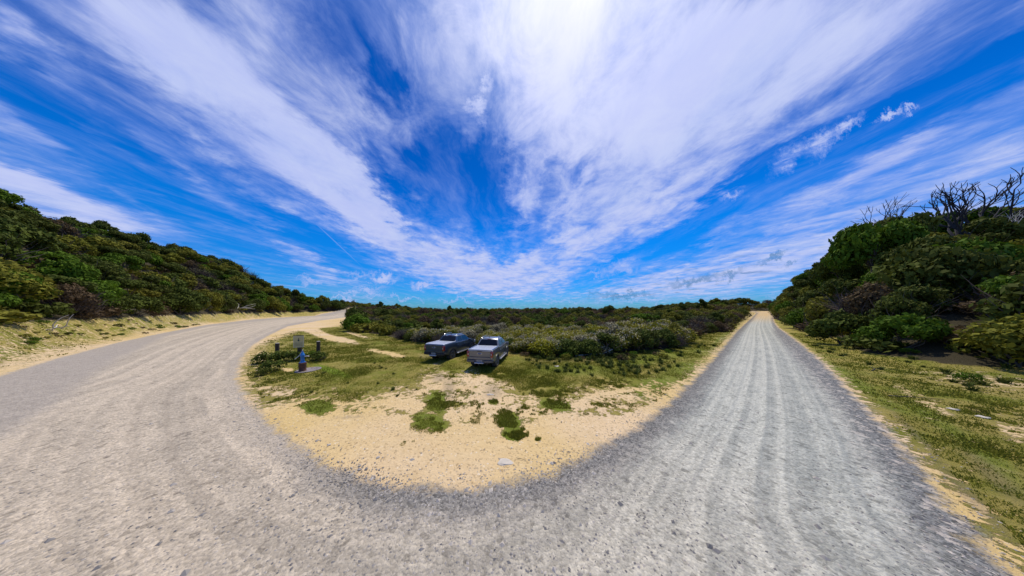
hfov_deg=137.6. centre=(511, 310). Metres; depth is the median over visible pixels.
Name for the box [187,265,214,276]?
dry shrub
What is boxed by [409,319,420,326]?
dark shrub
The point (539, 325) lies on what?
heath bush
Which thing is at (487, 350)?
pickup truck
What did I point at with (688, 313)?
dark shrub
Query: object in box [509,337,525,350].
heath bush
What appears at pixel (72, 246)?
olive shrub
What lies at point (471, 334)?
heath bush
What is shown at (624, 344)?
heath bush
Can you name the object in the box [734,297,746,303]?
tree
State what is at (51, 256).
tree
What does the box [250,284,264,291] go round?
olive shrub
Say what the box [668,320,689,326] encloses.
shrub
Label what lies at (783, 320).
dark shrub
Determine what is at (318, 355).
bush
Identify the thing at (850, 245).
tree
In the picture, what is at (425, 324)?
shrub
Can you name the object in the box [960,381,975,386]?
grass tuft
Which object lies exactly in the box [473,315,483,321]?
brown shrub
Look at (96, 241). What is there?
olive shrub
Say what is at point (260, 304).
dark shrub
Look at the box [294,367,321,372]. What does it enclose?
concrete pad
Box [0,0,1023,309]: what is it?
sky
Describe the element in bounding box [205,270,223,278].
tree
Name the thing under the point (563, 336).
heath bush
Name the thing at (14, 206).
tree
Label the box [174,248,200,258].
tree
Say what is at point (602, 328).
heath bush
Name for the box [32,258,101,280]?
green shrub
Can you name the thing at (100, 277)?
dark shrub
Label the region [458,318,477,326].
dark shrub
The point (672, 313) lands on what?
shrub
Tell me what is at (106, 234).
green shrub
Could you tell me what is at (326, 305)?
dark shrub
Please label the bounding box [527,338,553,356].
heath bush
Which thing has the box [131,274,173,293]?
tree
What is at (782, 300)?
olive shrub
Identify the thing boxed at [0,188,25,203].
tree
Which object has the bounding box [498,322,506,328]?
heath bush
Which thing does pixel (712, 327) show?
dark shrub
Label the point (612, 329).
heath bush
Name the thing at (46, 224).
tree
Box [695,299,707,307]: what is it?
tree
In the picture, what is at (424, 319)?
brown shrub
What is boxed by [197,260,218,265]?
brown shrub
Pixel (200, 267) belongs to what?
tree
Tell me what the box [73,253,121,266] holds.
tree
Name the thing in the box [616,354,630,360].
plant
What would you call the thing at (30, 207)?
dark shrub
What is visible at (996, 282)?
tree
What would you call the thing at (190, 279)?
olive shrub
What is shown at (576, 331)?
heath bush
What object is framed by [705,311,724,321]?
shrub
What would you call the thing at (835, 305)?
dry shrub
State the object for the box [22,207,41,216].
tree
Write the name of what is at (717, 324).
brown shrub
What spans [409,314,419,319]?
shrub
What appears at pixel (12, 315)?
undergrowth
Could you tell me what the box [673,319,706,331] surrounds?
dry shrub
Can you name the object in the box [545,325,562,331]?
heath bush
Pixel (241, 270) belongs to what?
brown shrub
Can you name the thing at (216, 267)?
tree
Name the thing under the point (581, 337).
heath bush
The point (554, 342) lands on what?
heath bush
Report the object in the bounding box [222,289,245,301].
dark shrub
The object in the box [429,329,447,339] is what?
heath bush
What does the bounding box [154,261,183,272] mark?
tree
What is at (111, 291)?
shrub
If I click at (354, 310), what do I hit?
dark shrub
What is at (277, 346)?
wooden post
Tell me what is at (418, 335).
heath bush
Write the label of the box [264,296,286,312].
olive shrub
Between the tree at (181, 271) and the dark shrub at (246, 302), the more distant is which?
the dark shrub at (246, 302)
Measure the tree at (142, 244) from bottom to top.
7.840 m
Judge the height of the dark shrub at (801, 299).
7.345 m
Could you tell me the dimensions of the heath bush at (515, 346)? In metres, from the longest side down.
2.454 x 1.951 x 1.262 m
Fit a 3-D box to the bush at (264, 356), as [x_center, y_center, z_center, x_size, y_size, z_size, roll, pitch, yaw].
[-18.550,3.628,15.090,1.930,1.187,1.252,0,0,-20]
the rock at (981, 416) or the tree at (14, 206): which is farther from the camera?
the tree at (14, 206)
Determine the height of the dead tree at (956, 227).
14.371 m
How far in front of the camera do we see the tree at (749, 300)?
163.42 m
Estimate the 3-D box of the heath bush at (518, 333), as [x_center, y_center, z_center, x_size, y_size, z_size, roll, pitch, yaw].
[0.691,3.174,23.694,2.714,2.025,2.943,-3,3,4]
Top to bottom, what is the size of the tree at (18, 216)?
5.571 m
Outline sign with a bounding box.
[293,335,303,355]
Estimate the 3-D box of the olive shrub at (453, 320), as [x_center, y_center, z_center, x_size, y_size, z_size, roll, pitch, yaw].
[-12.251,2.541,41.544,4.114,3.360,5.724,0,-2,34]
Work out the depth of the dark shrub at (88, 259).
39.97 m
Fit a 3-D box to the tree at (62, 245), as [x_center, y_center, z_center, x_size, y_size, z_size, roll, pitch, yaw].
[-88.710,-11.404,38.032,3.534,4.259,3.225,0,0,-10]
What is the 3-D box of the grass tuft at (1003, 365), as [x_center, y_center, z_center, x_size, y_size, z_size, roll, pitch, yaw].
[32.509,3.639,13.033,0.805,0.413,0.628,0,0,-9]
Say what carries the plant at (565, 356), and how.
on the ground at (460, 443)
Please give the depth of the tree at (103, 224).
65.75 m
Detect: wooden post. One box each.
[275,343,279,356]
[316,341,319,351]
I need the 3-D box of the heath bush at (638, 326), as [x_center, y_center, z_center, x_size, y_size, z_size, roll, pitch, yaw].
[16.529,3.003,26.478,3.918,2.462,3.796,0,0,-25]
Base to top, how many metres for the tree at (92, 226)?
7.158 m
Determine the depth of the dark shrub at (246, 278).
107.21 m
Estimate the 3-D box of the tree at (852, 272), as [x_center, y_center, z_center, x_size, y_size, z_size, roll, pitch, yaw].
[59.513,-6.403,36.132,5.468,13.502,5.692,0,0,0]
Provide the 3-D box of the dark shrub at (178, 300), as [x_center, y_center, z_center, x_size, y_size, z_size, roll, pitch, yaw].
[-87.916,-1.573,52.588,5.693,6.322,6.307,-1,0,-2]
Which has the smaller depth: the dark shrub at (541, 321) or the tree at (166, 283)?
the dark shrub at (541, 321)
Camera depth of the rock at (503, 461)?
5.18 m
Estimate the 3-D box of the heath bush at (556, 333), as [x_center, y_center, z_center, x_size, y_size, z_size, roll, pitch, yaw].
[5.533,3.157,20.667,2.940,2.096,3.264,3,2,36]
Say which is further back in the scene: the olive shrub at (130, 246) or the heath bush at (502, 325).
the olive shrub at (130, 246)
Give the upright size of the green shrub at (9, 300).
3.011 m
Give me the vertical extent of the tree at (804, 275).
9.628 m
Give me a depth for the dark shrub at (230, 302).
77.56 m
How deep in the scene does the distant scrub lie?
126.25 m
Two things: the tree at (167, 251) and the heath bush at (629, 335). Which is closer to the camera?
the heath bush at (629, 335)
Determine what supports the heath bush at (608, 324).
on the ground at (460, 443)
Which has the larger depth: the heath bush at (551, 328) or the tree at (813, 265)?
the tree at (813, 265)
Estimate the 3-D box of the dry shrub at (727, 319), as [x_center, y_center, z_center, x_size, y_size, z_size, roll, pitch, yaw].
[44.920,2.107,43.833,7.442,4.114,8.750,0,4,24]
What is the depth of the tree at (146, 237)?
72.03 m
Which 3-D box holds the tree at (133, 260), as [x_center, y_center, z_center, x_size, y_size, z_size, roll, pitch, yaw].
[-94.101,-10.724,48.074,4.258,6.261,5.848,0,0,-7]
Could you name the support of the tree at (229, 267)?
on the ground at (460, 443)
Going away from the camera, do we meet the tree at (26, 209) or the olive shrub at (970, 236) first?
the olive shrub at (970, 236)
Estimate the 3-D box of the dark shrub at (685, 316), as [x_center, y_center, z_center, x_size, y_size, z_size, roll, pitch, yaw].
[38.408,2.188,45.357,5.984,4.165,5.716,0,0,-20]
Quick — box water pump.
[295,350,308,371]
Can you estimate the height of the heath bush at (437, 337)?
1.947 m
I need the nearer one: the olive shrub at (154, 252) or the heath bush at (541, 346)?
the heath bush at (541, 346)
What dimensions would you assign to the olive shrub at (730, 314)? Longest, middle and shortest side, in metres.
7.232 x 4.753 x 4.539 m
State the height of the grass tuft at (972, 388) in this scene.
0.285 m
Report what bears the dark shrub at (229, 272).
on the ground at (460, 443)
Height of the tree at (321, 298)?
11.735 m
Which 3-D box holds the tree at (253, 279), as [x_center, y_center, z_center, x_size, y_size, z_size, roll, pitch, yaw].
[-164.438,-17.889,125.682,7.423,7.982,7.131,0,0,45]
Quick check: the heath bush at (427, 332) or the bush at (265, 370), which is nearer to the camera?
the bush at (265, 370)
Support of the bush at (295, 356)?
on the ground at (460, 443)
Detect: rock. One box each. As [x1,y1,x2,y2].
[497,458,513,465]
[974,415,990,418]
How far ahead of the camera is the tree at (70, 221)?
53.88 m
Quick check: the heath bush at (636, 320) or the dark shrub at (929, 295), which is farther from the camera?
the heath bush at (636, 320)
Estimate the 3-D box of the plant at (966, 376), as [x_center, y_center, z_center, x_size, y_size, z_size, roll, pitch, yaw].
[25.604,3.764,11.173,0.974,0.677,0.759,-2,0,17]
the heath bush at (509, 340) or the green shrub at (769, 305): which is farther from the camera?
the green shrub at (769, 305)
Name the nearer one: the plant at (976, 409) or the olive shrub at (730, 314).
the plant at (976, 409)
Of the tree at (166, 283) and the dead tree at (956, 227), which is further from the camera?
the tree at (166, 283)
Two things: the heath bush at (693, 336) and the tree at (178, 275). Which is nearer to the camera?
the heath bush at (693, 336)
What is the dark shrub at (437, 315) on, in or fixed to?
on the ground at (460, 443)
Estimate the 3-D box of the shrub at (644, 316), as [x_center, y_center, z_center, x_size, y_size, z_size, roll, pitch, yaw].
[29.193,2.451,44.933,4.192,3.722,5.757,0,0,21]
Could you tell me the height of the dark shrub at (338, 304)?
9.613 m
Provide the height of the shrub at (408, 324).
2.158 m
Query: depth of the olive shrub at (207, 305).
60.63 m
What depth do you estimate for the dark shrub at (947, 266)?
20.48 m
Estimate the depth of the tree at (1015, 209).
42.76 m
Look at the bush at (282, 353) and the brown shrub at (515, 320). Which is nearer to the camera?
the bush at (282, 353)
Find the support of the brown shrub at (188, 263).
on the ground at (460, 443)
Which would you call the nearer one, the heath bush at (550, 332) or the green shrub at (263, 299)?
the heath bush at (550, 332)
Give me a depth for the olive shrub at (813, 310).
30.27 m
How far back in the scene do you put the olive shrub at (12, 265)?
24.31 m
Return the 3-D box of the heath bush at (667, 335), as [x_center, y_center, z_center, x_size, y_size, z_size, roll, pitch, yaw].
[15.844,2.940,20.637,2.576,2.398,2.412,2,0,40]
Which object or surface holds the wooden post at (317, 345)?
on the ground at (460, 443)
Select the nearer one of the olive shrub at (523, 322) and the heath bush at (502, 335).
the heath bush at (502, 335)
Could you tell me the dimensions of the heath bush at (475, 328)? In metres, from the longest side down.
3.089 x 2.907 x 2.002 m
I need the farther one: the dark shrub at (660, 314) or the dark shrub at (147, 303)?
the dark shrub at (660, 314)
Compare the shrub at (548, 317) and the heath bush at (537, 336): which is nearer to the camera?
the heath bush at (537, 336)
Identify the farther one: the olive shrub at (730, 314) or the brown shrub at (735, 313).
the brown shrub at (735, 313)
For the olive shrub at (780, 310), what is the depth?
64.87 m
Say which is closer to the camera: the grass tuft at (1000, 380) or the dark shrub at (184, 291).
the grass tuft at (1000, 380)
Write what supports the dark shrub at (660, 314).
on the ground at (460, 443)
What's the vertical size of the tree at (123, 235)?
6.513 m
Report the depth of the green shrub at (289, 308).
120.32 m
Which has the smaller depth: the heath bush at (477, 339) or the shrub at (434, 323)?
the heath bush at (477, 339)
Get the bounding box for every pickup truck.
[424,333,475,358]
[467,336,508,366]
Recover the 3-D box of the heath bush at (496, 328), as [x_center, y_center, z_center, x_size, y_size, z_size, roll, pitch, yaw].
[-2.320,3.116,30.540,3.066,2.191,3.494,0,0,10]
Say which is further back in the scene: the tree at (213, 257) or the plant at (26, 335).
the tree at (213, 257)
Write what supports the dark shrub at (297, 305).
on the ground at (460, 443)
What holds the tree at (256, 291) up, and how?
on the ground at (460, 443)
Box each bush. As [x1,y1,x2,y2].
[251,351,282,363]
[254,367,274,376]
[255,360,287,371]
[265,350,296,363]
[284,351,306,361]
[305,351,323,360]
[310,351,327,360]
[395,329,408,339]
[402,332,413,340]
[410,328,430,342]
[421,328,436,341]
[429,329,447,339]
[430,330,445,341]
[464,329,481,338]
[467,327,481,333]
[475,333,487,344]
[477,330,494,337]
[479,325,489,330]
[489,324,501,331]
[494,332,506,338]
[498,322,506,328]
[504,338,513,349]
[508,341,524,352]
[509,326,520,330]
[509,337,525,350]
[512,329,525,337]
[520,337,537,352]
[522,325,535,331]
[524,332,536,338]
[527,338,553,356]
[532,335,544,338]
[533,323,544,329]
[544,329,565,335]
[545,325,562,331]
[546,338,561,354]
[552,338,580,355]
[553,331,571,335]
[553,332,576,340]
[566,340,587,354]
[567,325,583,330]
[568,329,582,333]
[570,334,587,342]
[577,339,603,355]
[578,337,614,356]
[584,332,597,336]
[587,324,599,330]
[592,332,621,354]
[593,325,607,331]
[597,322,618,327]
[597,323,630,349]
[603,333,630,351]
[610,327,644,350]
[615,321,631,327]
[620,317,643,324]
[624,324,648,329]
[629,327,663,352]
[631,327,660,349]
[645,321,667,328]
[646,337,669,348]
[655,319,671,323]
[657,327,680,348]
[664,331,691,347]
[668,325,698,341]
[673,331,691,344]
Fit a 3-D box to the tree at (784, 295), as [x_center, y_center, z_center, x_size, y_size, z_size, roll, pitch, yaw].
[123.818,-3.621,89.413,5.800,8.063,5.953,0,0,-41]
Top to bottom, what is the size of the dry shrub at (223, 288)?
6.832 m
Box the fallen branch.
[45,314,73,329]
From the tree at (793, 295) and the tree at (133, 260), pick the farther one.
the tree at (793, 295)
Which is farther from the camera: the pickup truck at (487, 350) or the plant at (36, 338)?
the plant at (36, 338)
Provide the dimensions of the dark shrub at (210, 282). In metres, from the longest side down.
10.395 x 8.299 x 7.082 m
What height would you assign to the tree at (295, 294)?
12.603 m
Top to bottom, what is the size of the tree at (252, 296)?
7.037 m
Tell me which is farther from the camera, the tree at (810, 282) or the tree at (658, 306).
the tree at (658, 306)
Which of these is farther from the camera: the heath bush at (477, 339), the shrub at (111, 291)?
the shrub at (111, 291)
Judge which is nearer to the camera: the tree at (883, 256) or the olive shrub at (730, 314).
the tree at (883, 256)
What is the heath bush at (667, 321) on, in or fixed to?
on the ground at (460, 443)
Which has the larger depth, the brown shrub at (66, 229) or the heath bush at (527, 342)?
the brown shrub at (66, 229)
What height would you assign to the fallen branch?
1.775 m
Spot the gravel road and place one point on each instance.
(56, 414)
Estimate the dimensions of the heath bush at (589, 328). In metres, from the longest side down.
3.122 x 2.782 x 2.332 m
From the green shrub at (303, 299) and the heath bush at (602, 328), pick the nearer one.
the heath bush at (602, 328)
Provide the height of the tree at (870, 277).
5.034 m
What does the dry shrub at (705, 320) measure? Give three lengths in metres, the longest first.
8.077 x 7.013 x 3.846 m
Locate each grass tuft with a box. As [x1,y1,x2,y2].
[903,354,920,358]
[936,366,953,372]
[947,378,959,382]
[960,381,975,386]
[965,385,981,390]
[973,379,993,385]
[995,375,1015,383]
[999,362,1019,368]
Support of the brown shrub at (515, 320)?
on the ground at (460, 443)
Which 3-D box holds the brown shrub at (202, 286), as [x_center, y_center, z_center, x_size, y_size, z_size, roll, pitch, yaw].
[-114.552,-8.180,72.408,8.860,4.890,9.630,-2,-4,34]
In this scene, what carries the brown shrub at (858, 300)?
on the ground at (460, 443)
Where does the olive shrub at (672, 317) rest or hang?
on the ground at (460, 443)
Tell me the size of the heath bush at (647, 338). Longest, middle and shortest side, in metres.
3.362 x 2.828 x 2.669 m
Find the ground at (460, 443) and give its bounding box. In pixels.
[0,239,1023,573]
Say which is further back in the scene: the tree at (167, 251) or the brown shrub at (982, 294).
the tree at (167, 251)
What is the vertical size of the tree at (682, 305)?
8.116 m
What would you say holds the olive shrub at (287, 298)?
on the ground at (460, 443)
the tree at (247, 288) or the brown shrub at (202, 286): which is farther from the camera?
the tree at (247, 288)
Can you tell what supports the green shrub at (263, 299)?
on the ground at (460, 443)
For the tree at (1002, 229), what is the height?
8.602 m
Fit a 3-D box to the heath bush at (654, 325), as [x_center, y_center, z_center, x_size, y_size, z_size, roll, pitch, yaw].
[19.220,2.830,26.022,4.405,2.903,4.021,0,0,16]
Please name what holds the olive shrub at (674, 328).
on the ground at (460, 443)
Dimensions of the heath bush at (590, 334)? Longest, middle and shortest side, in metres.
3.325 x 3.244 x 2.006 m
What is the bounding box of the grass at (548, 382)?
[0,321,1023,546]
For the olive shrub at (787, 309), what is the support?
on the ground at (460, 443)
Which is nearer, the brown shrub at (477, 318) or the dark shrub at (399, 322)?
the dark shrub at (399, 322)
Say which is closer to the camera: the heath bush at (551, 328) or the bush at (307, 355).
the bush at (307, 355)
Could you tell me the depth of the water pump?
12.90 m
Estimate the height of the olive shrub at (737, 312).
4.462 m
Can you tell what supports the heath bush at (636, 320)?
on the ground at (460, 443)
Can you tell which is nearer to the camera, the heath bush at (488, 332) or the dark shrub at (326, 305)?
the heath bush at (488, 332)
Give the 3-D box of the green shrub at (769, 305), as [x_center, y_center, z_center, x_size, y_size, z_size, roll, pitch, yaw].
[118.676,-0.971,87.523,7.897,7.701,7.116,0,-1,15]
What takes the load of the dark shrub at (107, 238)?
on the ground at (460, 443)
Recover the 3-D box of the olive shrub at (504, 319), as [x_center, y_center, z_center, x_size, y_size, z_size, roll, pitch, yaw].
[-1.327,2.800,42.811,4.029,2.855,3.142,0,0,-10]
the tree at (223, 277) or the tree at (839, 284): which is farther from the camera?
the tree at (223, 277)
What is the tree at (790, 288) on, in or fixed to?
on the ground at (460, 443)
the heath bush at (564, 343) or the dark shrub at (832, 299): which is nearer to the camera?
the heath bush at (564, 343)
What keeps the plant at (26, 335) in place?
on the ground at (460, 443)
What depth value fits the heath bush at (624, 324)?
28.53 m
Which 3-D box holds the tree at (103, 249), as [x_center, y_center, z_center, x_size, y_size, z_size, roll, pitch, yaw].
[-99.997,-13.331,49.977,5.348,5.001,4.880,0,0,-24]
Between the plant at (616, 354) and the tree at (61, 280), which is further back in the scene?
the tree at (61, 280)
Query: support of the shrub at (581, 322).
on the ground at (460, 443)
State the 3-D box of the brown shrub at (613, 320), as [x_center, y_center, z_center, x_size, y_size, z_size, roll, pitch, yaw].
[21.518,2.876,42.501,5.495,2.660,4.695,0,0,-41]
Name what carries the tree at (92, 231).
on the ground at (460, 443)
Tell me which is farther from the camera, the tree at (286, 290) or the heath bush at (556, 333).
the tree at (286, 290)
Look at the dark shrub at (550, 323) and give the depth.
33.17 m
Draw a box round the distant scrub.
[284,286,798,318]
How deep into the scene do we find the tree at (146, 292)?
42.72 m
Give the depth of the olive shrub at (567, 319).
42.60 m
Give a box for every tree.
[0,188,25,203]
[0,199,7,207]
[0,208,38,225]
[7,203,22,209]
[10,210,61,231]
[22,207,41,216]
[22,250,76,264]
[27,242,67,249]
[41,274,98,290]
[60,216,89,227]
[71,226,98,237]
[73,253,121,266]
[79,221,105,235]
[91,220,119,230]
[94,245,133,255]
[98,280,128,295]
[100,252,144,270]
[107,230,141,242]
[116,279,146,295]
[117,232,149,247]
[126,249,152,266]
[128,288,161,297]
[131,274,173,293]
[136,232,158,250]
[148,292,169,301]
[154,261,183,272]
[157,281,172,285]
[158,248,176,254]
[158,252,186,263]
[161,272,182,278]
[171,267,194,274]
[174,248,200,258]
[187,256,209,263]
[191,289,223,297]
[197,264,212,270]
[202,255,219,259]
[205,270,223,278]
[206,262,226,271]
[217,274,232,279]
[222,264,238,270]
[227,261,239,269]
[228,292,241,299]
[233,283,253,294]
[245,289,263,296]
[247,294,266,300]
[249,276,256,282]
[251,278,271,287]
[262,287,275,293]
[273,285,290,297]
[286,289,303,301]
[305,298,316,304]
[315,295,329,301]
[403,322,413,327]
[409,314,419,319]
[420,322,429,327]
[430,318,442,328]
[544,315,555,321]
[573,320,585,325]
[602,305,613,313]
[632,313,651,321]
[654,304,663,309]
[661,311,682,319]
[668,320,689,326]
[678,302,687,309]
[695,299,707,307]
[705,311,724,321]
[709,298,721,302]
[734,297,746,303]
[743,298,755,304]
[776,293,794,300]
[786,292,799,299]
[787,286,795,291]
[792,272,807,285]
[793,279,807,288]
[803,262,820,271]
[805,271,821,287]
[807,244,869,296]
[814,271,844,296]
[819,277,862,296]
[821,217,929,272]
[850,192,916,223]
[854,272,891,291]
[869,210,944,254]
[870,234,956,267]
[894,167,1023,236]
[933,206,1009,235]
[961,216,1023,245]
[969,211,1022,232]
[974,274,1021,302]
[1004,206,1023,212]
[1006,257,1023,275]
[1009,239,1023,257]
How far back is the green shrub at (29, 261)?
29.19 m
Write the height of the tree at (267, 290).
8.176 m
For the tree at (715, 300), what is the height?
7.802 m
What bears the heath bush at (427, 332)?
on the ground at (460, 443)
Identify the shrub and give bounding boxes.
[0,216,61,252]
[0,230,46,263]
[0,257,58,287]
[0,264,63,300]
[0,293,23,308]
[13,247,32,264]
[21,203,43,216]
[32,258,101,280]
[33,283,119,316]
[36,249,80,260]
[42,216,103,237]
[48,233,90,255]
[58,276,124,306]
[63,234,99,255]
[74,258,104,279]
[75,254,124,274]
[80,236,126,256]
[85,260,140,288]
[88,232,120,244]
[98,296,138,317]
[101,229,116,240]
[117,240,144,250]
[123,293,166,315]
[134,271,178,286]
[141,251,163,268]
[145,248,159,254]
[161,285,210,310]
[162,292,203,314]
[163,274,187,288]
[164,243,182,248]
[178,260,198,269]
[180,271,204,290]
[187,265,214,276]
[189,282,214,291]
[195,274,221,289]
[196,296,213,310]
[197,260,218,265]
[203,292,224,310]
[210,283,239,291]
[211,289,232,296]
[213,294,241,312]
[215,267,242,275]
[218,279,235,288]
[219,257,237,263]
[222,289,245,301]
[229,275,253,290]
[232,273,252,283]
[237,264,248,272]
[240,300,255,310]
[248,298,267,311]
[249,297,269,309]
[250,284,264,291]
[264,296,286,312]
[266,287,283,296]
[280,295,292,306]
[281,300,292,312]
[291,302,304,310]
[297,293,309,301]
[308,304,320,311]
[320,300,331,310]
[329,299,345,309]
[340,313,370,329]
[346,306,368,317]
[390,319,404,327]
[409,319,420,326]
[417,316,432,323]
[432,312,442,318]
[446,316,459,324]
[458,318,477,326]
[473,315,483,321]
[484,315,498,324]
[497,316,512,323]
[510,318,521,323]
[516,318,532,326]
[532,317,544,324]
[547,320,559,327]
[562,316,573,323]
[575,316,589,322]
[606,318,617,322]
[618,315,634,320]
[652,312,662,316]
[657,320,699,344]
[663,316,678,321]
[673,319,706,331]
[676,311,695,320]
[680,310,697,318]
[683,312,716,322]
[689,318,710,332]
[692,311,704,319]
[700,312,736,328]
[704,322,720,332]
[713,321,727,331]
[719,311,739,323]
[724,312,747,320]
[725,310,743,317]
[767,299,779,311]
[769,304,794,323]
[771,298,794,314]
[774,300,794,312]
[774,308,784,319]
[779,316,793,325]
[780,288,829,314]
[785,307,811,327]
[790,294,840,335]
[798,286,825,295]
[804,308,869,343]
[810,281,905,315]
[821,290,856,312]
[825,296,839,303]
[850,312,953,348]
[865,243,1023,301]
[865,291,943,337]
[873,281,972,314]
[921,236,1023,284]
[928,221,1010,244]
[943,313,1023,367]
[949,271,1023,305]
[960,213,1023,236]
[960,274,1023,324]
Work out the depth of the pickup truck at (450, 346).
16.38 m
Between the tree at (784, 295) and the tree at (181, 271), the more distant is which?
the tree at (784, 295)
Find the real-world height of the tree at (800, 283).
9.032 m
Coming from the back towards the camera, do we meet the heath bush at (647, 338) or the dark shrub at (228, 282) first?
the dark shrub at (228, 282)
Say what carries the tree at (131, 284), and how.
on the ground at (460, 443)
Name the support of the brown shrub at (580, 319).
on the ground at (460, 443)
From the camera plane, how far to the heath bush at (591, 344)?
16.87 m
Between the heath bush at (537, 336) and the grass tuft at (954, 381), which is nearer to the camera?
the grass tuft at (954, 381)
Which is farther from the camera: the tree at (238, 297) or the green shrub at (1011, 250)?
the tree at (238, 297)
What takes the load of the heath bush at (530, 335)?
on the ground at (460, 443)
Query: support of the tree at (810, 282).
on the ground at (460, 443)
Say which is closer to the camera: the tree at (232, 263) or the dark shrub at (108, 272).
the dark shrub at (108, 272)
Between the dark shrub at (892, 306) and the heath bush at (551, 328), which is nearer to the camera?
the dark shrub at (892, 306)
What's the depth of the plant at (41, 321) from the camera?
22.83 m
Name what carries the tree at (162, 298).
on the ground at (460, 443)
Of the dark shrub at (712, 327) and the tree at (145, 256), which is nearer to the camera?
the dark shrub at (712, 327)
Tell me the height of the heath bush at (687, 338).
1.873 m
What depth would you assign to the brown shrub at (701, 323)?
33.48 m
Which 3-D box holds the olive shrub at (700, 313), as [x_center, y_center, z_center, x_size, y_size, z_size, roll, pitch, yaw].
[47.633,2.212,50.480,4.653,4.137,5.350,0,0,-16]
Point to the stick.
(910, 396)
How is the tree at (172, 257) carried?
on the ground at (460, 443)
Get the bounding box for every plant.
[17,333,31,337]
[21,340,37,344]
[28,337,43,340]
[34,320,51,323]
[561,353,570,359]
[614,353,627,360]
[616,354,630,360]
[658,353,669,358]
[897,348,922,353]
[951,371,986,381]
[966,405,989,412]
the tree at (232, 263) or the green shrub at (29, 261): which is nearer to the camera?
the green shrub at (29, 261)
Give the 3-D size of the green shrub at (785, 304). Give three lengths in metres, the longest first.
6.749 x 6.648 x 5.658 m
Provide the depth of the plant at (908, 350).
16.02 m
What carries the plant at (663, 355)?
on the ground at (460, 443)
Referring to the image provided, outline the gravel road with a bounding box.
[0,308,1023,575]
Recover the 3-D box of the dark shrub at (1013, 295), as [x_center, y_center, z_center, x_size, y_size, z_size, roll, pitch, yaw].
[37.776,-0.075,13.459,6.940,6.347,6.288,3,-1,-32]
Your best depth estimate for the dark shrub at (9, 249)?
27.41 m
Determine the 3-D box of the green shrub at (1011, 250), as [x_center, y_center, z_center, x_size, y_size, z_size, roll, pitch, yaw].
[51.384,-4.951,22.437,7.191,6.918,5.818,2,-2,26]
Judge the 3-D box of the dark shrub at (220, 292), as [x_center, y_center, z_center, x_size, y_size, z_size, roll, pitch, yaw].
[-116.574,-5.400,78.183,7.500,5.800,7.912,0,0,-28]
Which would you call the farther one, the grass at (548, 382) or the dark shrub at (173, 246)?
the dark shrub at (173, 246)
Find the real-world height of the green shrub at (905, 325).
3.445 m
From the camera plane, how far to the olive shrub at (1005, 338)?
13.13 m
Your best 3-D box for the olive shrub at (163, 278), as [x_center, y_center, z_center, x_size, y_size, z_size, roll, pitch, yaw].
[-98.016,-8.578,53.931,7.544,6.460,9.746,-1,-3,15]
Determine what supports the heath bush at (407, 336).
on the ground at (460, 443)
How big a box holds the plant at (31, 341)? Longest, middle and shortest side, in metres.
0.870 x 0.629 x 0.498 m
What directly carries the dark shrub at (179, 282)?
on the ground at (460, 443)
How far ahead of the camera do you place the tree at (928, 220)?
30.69 m
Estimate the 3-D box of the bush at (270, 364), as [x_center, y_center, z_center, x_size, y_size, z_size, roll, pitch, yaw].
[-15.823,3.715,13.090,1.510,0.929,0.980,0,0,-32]
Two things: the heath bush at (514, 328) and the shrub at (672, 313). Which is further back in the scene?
the shrub at (672, 313)
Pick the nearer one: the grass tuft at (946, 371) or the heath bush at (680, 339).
the grass tuft at (946, 371)
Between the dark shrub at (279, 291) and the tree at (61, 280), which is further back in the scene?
the dark shrub at (279, 291)
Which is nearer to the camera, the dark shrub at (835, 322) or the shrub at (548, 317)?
the dark shrub at (835, 322)
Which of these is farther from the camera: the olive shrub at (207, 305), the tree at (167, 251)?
the tree at (167, 251)
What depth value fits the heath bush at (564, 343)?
17.21 m
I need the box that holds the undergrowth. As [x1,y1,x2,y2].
[0,206,1017,354]
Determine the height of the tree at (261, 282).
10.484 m
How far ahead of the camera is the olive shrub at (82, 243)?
44.84 m
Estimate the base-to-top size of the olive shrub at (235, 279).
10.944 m
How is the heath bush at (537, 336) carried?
on the ground at (460, 443)
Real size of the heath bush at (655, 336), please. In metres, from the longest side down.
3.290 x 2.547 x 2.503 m
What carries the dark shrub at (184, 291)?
on the ground at (460, 443)
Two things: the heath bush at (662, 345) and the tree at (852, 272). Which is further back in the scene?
the tree at (852, 272)
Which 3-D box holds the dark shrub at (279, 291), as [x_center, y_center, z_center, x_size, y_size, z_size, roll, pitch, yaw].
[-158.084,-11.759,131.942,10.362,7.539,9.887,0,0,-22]
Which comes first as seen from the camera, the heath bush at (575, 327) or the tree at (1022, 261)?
the tree at (1022, 261)
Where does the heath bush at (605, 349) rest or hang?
on the ground at (460, 443)
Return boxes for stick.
[888,395,943,399]
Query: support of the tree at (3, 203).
on the ground at (460, 443)
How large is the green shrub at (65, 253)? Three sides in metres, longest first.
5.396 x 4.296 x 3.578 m
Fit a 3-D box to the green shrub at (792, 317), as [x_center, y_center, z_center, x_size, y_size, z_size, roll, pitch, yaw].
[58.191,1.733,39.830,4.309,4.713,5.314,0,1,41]
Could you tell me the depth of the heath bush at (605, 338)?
17.47 m
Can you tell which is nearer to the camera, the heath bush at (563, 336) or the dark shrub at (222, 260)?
the heath bush at (563, 336)
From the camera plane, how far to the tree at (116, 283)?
35.53 m

